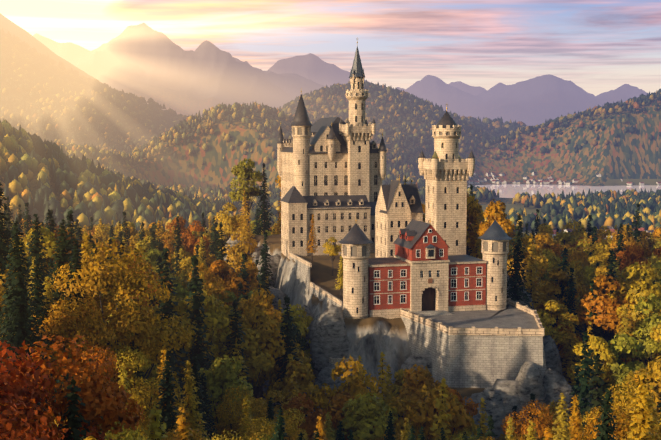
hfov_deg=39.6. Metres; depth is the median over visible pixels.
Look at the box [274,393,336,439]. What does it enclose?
tree
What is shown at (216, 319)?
tree
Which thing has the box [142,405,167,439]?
tree
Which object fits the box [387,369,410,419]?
tree
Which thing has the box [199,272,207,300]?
tree
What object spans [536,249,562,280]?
tree
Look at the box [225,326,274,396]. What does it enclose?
tree
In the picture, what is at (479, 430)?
tree
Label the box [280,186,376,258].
low castle wing
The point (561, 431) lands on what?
tree
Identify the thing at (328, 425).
tree
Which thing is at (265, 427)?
tree
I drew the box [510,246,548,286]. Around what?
tree
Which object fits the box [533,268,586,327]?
tree
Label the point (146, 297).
tree
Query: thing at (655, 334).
tree
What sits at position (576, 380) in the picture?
tree
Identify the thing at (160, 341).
tree
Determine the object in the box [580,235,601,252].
tree
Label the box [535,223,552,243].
tree
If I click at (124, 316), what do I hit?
tree
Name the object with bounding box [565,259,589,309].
tree
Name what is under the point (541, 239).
tree
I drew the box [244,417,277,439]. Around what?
tree
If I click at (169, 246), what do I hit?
tree
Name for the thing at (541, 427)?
tree
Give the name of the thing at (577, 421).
tree
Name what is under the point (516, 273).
tree
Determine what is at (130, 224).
tree
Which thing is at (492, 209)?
tree
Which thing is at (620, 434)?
tree
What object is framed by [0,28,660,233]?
forested hills
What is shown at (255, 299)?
tree
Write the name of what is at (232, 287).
tree
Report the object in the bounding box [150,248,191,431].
tree
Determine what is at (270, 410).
tree
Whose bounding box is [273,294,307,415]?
tree
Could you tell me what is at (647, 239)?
tree
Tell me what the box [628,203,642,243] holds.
tree
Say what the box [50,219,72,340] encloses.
tree
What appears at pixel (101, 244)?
tree
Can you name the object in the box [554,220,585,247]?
tree
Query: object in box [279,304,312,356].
tree
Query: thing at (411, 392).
tree
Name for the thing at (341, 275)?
tree
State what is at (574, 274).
tree
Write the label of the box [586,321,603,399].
tree
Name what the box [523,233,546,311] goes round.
tree
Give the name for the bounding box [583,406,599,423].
tree
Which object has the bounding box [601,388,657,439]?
tree
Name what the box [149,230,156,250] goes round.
tree
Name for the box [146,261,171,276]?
tree
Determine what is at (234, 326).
tree
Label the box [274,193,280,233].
tree
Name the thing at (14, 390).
tree
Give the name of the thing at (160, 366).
tree
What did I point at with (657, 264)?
tree
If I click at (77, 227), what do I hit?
tree
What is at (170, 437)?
tree
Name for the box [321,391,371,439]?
tree
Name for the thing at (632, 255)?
tree
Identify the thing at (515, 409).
tree
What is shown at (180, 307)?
tree
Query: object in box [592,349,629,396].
tree
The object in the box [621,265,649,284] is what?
tree
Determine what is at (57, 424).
tree
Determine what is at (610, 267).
tree
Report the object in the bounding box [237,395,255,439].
tree
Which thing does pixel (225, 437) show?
tree
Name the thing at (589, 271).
tree
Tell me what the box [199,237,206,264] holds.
tree
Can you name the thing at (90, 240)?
tree
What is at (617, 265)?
tree
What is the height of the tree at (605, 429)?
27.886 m
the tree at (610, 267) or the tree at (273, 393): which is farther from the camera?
the tree at (610, 267)
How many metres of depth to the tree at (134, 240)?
366.09 m
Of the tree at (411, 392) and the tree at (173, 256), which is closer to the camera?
the tree at (411, 392)
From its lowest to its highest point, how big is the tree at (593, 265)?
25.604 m
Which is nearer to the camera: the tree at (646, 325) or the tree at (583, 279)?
the tree at (646, 325)
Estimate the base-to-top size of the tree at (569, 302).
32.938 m
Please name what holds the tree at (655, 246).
on the terrain
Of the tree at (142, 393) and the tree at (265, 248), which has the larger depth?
the tree at (265, 248)
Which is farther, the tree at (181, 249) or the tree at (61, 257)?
the tree at (181, 249)
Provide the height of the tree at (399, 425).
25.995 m
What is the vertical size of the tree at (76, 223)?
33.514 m
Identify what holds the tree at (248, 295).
on the terrain
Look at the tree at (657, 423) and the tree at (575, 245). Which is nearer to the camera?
the tree at (657, 423)
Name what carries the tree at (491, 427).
on the terrain
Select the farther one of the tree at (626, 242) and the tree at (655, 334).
the tree at (626, 242)
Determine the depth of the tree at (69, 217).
164.98 m
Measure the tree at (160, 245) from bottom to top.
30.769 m
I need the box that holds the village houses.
[469,172,660,239]
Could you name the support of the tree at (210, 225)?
on the terrain
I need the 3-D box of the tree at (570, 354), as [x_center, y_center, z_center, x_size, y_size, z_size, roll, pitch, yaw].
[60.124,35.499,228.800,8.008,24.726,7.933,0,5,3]
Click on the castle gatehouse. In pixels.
(412, 277)
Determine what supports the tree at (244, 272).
on the terrain
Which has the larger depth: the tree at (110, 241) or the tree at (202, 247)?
the tree at (202, 247)
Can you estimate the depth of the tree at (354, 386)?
167.45 m
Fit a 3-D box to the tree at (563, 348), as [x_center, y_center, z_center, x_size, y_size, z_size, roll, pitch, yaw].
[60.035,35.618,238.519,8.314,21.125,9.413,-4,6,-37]
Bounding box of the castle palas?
[276,42,386,201]
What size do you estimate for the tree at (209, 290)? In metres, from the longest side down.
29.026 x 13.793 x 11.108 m
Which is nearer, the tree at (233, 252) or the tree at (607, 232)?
the tree at (233, 252)
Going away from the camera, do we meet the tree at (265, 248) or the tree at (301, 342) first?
the tree at (301, 342)
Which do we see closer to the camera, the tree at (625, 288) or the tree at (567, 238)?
the tree at (625, 288)
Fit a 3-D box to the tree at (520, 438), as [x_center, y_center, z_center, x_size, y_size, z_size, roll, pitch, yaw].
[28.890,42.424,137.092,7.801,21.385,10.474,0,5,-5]
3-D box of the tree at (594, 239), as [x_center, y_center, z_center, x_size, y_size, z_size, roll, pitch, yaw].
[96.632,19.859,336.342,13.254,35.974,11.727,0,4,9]
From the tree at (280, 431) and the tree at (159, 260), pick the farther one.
the tree at (159, 260)
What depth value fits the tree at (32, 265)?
135.74 m
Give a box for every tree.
[0,183,27,322]
[0,221,59,428]
[0,253,40,308]
[0,270,16,373]
[0,287,27,349]
[0,335,142,439]
[0,340,111,439]
[0,396,67,439]
[3,229,13,260]
[4,196,13,238]
[10,226,64,282]
[17,204,22,221]
[17,214,23,235]
[17,260,59,417]
[21,202,32,237]
[26,214,53,306]
[26,257,45,335]
[29,291,134,401]
[41,276,58,391]
[45,209,56,247]
[45,229,90,276]
[47,210,57,238]
[47,236,193,381]
[48,258,56,299]
[49,351,72,425]
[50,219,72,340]
[50,389,127,430]
[57,239,92,358]
[58,379,94,439]
[63,210,83,295]
[63,420,133,439]
[67,222,87,237]
[71,345,145,421]
[74,219,79,237]
[77,227,83,249]
[80,232,116,348]
[80,355,106,439]
[82,225,89,231]
[83,421,150,439]
[84,436,96,439]
[87,226,96,235]
[88,234,95,260]
[88,242,104,297]
[89,217,93,229]
[92,241,123,271]
[93,223,109,241]
[100,298,159,380]
[105,237,116,271]
[105,345,163,439]
[106,239,141,268]
[110,297,174,383]
[116,241,125,268]
[118,232,123,242]
[118,366,138,439]
[119,255,173,307]
[120,221,135,230]
[121,211,131,247]
[123,225,137,236]
[126,332,152,438]
[129,231,150,247]
[133,228,162,249]
[133,240,150,255]
[135,222,145,246]
[142,248,175,267]
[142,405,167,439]
[143,295,214,387]
[144,235,162,251]
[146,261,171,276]
[147,348,182,435]
[149,222,168,243]
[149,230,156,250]
[149,295,155,307]
[149,360,162,426]
[150,239,171,262]
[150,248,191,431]
[151,264,189,291]
[151,351,179,438]
[154,255,164,304]
[154,309,185,413]
[155,220,161,239]
[158,424,204,439]
[160,220,165,239]
[160,230,186,253]
[163,249,188,273]
[165,216,190,247]
[167,254,174,277]
[169,282,191,315]
[170,227,175,244]
[171,371,184,427]
[173,216,185,258]
[173,247,180,274]
[173,407,193,439]
[174,257,207,283]
[174,290,233,365]
[177,248,184,270]
[178,269,204,287]
[178,361,209,439]
[179,255,217,411]
[180,220,210,256]
[182,263,226,294]
[183,313,211,413]
[185,354,210,439]
[189,242,217,268]
[189,267,198,290]
[192,278,203,308]
[195,244,200,259]
[197,212,207,238]
[198,247,205,265]
[198,355,256,435]
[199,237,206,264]
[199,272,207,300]
[199,372,216,439]
[200,235,207,266]
[201,283,228,335]
[203,235,213,254]
[203,260,241,305]
[206,430,244,439]
[207,217,218,265]
[207,290,241,347]
[208,217,212,232]
[209,384,266,439]
[212,336,230,404]
[213,222,231,278]
[214,202,242,239]
[215,277,248,307]
[218,299,252,438]
[219,228,257,269]
[225,306,288,398]
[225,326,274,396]
[229,158,262,235]
[229,263,261,294]
[229,338,246,436]
[230,257,260,286]
[232,289,262,327]
[234,190,255,244]
[237,254,250,310]
[237,281,242,299]
[237,288,282,419]
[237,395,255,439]
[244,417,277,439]
[249,220,273,234]
[251,389,302,423]
[252,208,260,234]
[253,163,276,234]
[253,433,272,439]
[255,420,277,437]
[256,250,275,305]
[258,232,275,287]
[264,397,275,428]
[267,358,325,413]
[267,408,307,439]
[268,340,310,385]
[271,219,280,233]
[271,406,287,439]
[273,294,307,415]
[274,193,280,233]
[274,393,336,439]
[275,175,280,194]
[276,299,281,328]
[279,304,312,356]
[281,354,293,402]
[285,328,314,369]
[286,372,302,420]
[297,433,304,439]
[306,214,317,260]
[308,355,380,418]
[312,429,320,439]
[313,414,328,439]
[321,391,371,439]
[322,237,341,275]
[324,412,335,439]
[331,392,398,439]
[335,251,342,295]
[335,421,344,439]
[347,430,354,439]
[358,356,366,387]
[374,352,392,405]
[375,430,404,439]
[384,364,393,401]
[384,396,428,439]
[384,411,395,439]
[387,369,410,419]
[395,364,450,421]
[400,417,410,439]
[404,387,473,439]
[407,426,415,439]
[418,427,424,439]
[420,384,426,414]
[424,388,479,430]
[424,393,477,438]
[429,378,453,439]
[438,427,446,439]
[450,431,476,439]
[466,195,485,254]
[468,184,482,257]
[468,205,482,258]
[475,398,488,436]
[475,426,482,439]
[476,199,515,243]
[484,415,497,439]
[495,428,520,439]
[501,400,560,439]
[505,416,515,439]
[506,214,533,307]
[507,233,549,287]
[507,406,520,438]
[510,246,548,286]
[512,433,530,439]
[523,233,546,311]
[524,257,535,308]
[525,393,540,434]
[525,420,537,439]
[533,209,539,237]
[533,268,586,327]
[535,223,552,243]
[535,232,562,253]
[535,400,563,423]
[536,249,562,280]
[537,300,579,350]
[537,404,567,438]
[538,272,558,303]
[543,426,554,439]
[549,243,570,266]
[551,393,571,439]
[553,231,578,246]
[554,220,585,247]
[554,247,579,329]
[554,320,582,377]
[556,294,586,327]
[558,268,581,377]
[561,314,577,384]
[564,427,586,439]
[565,247,578,259]
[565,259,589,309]
[565,395,583,432]
[566,363,593,394]
[567,237,591,251]
[567,365,582,420]
[568,413,590,428]
[569,249,594,333]
[569,332,596,420]
[569,410,585,439]
[571,271,583,360]
[572,336,617,394]
[575,239,592,255]
[575,281,604,362]
[577,274,633,341]
[577,407,637,439]
[579,224,584,240]
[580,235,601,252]
[581,266,595,328]
[581,353,609,434]
[582,232,589,251]
[582,379,660,439]
[583,264,626,304]
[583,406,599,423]
[583,410,660,439]
[584,262,599,336]
[585,215,592,237]
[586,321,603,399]
[588,242,613,264]
[588,249,617,346]
[589,227,597,255]
[590,262,602,267]
[590,385,618,439]
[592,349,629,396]
[595,283,639,338]
[596,226,613,239]
[596,229,607,238]
[597,365,660,417]
[598,333,646,392]
[600,233,612,265]
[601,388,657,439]
[602,238,612,245]
[609,231,635,267]
[613,256,622,338]
[613,370,648,395]
[614,223,625,267]
[614,311,622,333]
[615,278,647,297]
[616,244,650,272]
[616,260,660,364]
[618,298,640,361]
[618,307,630,405]
[620,223,632,240]
[620,240,651,266]
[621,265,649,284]
[621,369,660,439]
[622,368,659,409]
[624,373,640,409]
[625,225,630,236]
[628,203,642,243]
[628,293,660,367]
[632,231,653,258]
[633,276,648,361]
[633,284,660,358]
[636,230,640,241]
[646,258,660,284]
[647,356,660,407]
[648,240,660,261]
[649,232,660,247]
[649,323,660,357]
[652,223,660,244]
[652,352,657,362]
[653,247,660,256]
[656,392,660,421]
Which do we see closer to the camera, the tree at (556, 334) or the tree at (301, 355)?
the tree at (301, 355)
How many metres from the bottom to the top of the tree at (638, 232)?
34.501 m
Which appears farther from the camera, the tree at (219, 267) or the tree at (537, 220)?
the tree at (537, 220)
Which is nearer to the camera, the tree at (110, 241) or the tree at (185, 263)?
the tree at (110, 241)
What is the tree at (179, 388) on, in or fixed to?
on the terrain
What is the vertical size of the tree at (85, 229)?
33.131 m
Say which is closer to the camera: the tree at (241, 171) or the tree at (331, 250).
the tree at (331, 250)
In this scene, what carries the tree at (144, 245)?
on the terrain
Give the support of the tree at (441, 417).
on the terrain
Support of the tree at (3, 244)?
on the terrain
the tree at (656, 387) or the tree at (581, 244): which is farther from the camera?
the tree at (581, 244)
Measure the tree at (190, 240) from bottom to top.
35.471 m
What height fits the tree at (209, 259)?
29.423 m
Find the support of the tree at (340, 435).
on the terrain
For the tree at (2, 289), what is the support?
on the terrain
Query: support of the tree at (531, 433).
on the terrain
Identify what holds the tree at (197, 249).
on the terrain
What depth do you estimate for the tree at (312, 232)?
276.69 m
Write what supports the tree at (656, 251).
on the terrain
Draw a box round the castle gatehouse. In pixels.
[338,213,512,318]
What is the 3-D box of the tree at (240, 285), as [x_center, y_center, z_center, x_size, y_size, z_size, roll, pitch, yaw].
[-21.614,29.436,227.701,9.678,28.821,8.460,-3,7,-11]
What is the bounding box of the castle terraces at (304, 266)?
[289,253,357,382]
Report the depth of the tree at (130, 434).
68.55 m
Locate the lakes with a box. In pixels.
[468,184,660,198]
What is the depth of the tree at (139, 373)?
123.14 m
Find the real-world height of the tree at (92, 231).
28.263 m
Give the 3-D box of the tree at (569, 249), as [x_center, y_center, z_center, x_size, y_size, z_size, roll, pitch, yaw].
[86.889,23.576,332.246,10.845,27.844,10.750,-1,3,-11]
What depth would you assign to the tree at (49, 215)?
220.71 m
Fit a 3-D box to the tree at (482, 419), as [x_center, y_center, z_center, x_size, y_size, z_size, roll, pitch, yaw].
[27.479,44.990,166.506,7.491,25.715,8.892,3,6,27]
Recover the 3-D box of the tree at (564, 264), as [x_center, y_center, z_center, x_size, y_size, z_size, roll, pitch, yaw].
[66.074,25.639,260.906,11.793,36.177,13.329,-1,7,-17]
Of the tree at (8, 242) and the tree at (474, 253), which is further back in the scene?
the tree at (474, 253)
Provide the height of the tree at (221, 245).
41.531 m
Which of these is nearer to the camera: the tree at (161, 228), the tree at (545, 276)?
the tree at (545, 276)
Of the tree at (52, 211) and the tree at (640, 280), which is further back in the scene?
the tree at (52, 211)
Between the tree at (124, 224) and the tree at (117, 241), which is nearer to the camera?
the tree at (117, 241)
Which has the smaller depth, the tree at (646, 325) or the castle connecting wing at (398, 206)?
the tree at (646, 325)
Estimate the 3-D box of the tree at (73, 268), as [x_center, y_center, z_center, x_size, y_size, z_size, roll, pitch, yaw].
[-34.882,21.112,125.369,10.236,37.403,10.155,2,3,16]
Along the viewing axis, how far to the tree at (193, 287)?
174.17 m
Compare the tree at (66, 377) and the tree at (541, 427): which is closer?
the tree at (66, 377)
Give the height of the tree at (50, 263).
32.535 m
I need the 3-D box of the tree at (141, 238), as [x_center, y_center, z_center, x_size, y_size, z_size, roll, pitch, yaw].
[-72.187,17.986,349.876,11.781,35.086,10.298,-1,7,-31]
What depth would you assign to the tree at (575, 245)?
372.51 m
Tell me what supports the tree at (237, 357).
on the terrain
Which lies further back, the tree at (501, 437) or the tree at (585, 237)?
the tree at (585, 237)
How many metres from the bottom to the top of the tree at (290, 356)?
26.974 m
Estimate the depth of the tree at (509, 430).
139.60 m
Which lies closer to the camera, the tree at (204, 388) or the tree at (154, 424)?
the tree at (154, 424)
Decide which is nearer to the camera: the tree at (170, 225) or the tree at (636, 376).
the tree at (636, 376)
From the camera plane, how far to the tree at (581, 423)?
159.00 m
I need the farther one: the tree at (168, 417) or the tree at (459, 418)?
the tree at (459, 418)
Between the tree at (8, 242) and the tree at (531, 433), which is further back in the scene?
the tree at (8, 242)
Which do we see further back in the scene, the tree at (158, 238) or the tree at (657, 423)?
the tree at (158, 238)
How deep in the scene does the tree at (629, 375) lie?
186.14 m
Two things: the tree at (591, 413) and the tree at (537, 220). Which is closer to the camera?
the tree at (591, 413)
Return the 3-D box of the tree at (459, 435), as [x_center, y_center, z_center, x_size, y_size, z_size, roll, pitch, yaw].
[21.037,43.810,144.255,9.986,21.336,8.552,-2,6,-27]
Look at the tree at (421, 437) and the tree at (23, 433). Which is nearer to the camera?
the tree at (23, 433)
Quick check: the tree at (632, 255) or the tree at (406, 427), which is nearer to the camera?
the tree at (406, 427)
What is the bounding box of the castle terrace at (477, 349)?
[400,298,546,387]
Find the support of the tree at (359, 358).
on the terrain
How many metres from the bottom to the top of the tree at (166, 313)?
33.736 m
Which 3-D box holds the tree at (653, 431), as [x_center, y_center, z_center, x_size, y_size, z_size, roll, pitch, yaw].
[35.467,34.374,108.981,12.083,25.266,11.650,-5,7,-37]
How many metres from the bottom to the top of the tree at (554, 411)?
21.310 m
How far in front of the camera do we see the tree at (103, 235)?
391.86 m
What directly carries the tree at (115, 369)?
on the terrain
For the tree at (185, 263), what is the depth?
257.61 m
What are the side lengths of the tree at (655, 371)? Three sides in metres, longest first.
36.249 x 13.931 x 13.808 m
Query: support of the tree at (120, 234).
on the terrain
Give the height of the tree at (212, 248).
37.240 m
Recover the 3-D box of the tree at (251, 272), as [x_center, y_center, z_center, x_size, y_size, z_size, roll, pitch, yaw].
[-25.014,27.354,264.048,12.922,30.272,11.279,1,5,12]
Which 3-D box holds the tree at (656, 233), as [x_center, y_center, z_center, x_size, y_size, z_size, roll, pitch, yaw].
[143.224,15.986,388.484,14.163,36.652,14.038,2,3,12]
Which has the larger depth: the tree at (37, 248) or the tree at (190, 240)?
the tree at (190, 240)
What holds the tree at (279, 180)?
on the terrain
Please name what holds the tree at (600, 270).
on the terrain
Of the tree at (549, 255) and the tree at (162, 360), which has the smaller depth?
the tree at (162, 360)
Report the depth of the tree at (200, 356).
167.13 m
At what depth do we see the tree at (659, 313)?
233.81 m
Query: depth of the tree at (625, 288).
245.20 m
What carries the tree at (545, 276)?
on the terrain
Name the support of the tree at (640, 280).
on the terrain
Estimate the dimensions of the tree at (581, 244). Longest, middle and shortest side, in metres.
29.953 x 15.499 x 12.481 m
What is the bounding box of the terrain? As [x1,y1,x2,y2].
[0,13,660,416]
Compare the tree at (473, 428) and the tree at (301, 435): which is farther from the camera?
the tree at (473, 428)
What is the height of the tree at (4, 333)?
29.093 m
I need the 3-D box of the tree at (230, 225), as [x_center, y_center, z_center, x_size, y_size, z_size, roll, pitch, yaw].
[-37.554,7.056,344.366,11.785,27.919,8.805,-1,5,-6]
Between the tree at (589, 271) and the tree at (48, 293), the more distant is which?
the tree at (589, 271)
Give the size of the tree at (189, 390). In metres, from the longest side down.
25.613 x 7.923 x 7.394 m
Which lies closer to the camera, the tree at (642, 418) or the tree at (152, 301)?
the tree at (642, 418)
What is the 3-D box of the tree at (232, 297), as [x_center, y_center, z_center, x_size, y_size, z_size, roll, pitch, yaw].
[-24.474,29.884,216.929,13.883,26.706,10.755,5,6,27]
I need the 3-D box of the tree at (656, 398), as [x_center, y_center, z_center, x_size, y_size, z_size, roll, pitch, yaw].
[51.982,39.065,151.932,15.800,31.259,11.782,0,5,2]
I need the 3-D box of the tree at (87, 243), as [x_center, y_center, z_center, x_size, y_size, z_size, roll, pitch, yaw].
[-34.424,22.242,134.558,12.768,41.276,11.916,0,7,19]
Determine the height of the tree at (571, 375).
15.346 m
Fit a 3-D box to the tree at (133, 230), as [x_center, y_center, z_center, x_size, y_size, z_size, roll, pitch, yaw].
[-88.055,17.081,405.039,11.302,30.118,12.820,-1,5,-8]
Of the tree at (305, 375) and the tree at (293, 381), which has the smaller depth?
the tree at (293, 381)
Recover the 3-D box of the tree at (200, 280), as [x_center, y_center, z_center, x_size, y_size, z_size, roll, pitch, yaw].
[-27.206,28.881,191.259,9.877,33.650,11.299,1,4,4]
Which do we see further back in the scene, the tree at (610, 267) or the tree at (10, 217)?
the tree at (10, 217)
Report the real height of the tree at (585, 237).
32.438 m
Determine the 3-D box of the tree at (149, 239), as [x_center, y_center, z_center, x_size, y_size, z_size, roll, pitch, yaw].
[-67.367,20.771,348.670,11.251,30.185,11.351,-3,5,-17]
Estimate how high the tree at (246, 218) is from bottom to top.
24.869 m
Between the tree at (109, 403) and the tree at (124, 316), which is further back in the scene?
the tree at (124, 316)
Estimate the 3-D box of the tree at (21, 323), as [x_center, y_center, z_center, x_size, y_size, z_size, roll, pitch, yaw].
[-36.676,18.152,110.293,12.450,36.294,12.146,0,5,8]
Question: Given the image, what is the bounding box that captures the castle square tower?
[418,108,474,260]
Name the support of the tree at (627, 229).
on the terrain
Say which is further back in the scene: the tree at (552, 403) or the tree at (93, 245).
the tree at (552, 403)
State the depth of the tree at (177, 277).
233.07 m
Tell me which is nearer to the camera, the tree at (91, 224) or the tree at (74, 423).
the tree at (74, 423)
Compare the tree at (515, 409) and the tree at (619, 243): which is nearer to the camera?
the tree at (515, 409)
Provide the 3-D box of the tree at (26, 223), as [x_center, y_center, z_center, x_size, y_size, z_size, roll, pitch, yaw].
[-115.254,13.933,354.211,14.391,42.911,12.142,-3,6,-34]
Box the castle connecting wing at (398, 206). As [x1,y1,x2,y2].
[375,174,422,257]
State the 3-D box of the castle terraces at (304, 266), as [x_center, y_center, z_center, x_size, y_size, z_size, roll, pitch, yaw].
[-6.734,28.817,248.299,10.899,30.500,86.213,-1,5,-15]
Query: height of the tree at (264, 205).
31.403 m
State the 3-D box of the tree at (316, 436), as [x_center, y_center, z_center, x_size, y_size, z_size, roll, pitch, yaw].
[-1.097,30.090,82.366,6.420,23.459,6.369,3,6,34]
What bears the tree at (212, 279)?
on the terrain
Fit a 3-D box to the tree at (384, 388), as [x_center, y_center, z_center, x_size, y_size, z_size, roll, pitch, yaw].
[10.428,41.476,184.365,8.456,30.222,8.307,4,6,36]
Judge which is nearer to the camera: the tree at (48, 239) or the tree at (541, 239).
the tree at (48, 239)
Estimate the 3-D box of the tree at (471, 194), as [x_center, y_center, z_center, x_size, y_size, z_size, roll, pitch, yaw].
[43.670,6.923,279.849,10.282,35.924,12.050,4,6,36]
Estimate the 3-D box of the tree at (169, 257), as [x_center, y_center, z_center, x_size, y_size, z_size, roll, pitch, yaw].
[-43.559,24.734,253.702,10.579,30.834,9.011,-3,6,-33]
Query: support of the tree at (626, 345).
on the terrain
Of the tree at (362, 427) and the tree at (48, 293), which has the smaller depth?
the tree at (48, 293)
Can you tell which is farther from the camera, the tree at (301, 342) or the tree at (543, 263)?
the tree at (543, 263)
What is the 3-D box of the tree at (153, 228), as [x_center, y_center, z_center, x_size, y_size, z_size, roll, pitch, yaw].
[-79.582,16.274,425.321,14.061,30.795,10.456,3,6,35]
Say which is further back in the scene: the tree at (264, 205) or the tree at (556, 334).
the tree at (264, 205)
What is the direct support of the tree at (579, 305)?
on the terrain
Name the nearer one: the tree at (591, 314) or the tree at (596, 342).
the tree at (596, 342)
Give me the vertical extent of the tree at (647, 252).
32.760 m
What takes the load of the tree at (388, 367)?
on the terrain
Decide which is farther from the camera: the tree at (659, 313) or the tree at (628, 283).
the tree at (628, 283)
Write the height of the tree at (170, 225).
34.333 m
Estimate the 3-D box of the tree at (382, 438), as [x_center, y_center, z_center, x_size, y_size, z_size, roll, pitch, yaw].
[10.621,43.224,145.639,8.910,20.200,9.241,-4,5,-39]
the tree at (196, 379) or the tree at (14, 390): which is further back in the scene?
the tree at (196, 379)
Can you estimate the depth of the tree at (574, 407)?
133.47 m
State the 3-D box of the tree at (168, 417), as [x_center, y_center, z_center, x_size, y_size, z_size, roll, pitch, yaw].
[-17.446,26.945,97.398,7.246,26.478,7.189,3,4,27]
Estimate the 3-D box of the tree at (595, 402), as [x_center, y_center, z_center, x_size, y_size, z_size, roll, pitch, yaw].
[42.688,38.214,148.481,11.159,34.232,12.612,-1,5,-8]
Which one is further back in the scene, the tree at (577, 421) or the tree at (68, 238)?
the tree at (68, 238)
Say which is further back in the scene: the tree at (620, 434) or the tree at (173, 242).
the tree at (173, 242)
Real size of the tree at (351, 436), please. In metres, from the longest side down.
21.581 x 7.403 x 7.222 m
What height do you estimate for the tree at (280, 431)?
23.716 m
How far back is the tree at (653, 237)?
413.06 m
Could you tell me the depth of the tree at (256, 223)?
364.82 m
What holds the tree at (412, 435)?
on the terrain
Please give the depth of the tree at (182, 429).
70.55 m
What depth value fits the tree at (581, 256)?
294.84 m
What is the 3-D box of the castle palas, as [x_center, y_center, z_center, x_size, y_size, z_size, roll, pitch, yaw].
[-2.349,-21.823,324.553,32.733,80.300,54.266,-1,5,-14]
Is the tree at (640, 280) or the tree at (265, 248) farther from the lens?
the tree at (265, 248)
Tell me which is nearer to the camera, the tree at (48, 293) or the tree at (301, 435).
the tree at (301, 435)
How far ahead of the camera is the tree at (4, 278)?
147.26 m
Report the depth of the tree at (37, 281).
115.25 m
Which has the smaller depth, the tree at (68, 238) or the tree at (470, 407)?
the tree at (470, 407)
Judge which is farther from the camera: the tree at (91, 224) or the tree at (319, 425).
the tree at (91, 224)
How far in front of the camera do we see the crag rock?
206.81 m
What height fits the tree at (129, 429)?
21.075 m
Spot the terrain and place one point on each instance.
(146, 61)
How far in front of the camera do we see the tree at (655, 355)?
199.04 m
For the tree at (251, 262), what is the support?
on the terrain
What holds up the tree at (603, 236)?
on the terrain
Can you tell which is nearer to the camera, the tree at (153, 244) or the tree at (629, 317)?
the tree at (629, 317)
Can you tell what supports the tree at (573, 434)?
on the terrain
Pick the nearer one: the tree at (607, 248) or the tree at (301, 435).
the tree at (301, 435)
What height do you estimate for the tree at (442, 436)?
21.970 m
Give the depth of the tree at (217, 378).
148.53 m
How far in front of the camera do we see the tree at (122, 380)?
99.40 m
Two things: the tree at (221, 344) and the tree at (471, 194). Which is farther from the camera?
the tree at (471, 194)
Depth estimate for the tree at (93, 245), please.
154.24 m
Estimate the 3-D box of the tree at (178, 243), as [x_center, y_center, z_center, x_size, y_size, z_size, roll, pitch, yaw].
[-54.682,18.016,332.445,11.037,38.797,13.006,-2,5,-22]
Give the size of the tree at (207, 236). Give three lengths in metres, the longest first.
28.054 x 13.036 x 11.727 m
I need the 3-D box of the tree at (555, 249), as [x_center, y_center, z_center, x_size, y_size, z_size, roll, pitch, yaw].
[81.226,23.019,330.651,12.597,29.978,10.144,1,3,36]
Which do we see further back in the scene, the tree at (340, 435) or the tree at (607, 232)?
the tree at (607, 232)
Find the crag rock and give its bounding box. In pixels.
[223,233,592,439]
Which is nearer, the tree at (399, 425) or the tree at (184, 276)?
the tree at (399, 425)
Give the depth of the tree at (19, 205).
463.83 m
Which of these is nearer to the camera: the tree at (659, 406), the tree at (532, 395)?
the tree at (659, 406)
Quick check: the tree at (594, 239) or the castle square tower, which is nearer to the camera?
the castle square tower
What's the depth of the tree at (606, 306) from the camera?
236.52 m
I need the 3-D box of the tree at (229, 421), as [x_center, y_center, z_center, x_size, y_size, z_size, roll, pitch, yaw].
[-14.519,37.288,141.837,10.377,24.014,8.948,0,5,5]
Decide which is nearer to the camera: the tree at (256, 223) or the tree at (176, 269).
the tree at (176, 269)
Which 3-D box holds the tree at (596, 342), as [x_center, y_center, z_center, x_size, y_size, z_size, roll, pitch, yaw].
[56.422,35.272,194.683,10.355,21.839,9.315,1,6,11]
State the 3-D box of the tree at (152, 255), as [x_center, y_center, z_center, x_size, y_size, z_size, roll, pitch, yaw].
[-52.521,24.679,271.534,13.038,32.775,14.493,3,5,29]
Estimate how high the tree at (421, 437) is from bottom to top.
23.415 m
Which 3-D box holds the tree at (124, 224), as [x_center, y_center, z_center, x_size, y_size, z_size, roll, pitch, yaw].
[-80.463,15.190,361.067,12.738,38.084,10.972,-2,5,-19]
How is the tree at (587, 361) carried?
on the terrain
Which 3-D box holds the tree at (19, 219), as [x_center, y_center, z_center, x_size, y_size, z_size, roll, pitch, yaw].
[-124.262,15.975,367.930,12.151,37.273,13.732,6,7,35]
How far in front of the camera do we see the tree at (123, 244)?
210.02 m
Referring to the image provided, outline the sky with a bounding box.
[0,0,660,95]
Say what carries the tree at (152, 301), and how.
on the terrain
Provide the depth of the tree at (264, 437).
94.66 m
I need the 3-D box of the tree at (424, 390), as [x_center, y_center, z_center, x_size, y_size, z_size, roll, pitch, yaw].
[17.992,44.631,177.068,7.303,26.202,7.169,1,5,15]
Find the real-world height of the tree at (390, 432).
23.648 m
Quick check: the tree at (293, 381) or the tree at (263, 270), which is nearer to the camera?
the tree at (293, 381)
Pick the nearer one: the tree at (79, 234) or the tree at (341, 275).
the tree at (341, 275)
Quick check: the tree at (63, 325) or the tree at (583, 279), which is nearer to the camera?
the tree at (63, 325)
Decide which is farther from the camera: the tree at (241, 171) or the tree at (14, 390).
the tree at (241, 171)
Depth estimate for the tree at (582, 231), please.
377.87 m
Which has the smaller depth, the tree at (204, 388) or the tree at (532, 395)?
the tree at (204, 388)
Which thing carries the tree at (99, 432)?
on the terrain
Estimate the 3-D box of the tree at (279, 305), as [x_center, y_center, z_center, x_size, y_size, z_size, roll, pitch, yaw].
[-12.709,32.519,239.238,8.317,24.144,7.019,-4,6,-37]
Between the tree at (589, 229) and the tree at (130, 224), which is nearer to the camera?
the tree at (589, 229)
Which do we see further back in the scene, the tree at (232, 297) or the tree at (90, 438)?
the tree at (232, 297)
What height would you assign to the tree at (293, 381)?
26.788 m

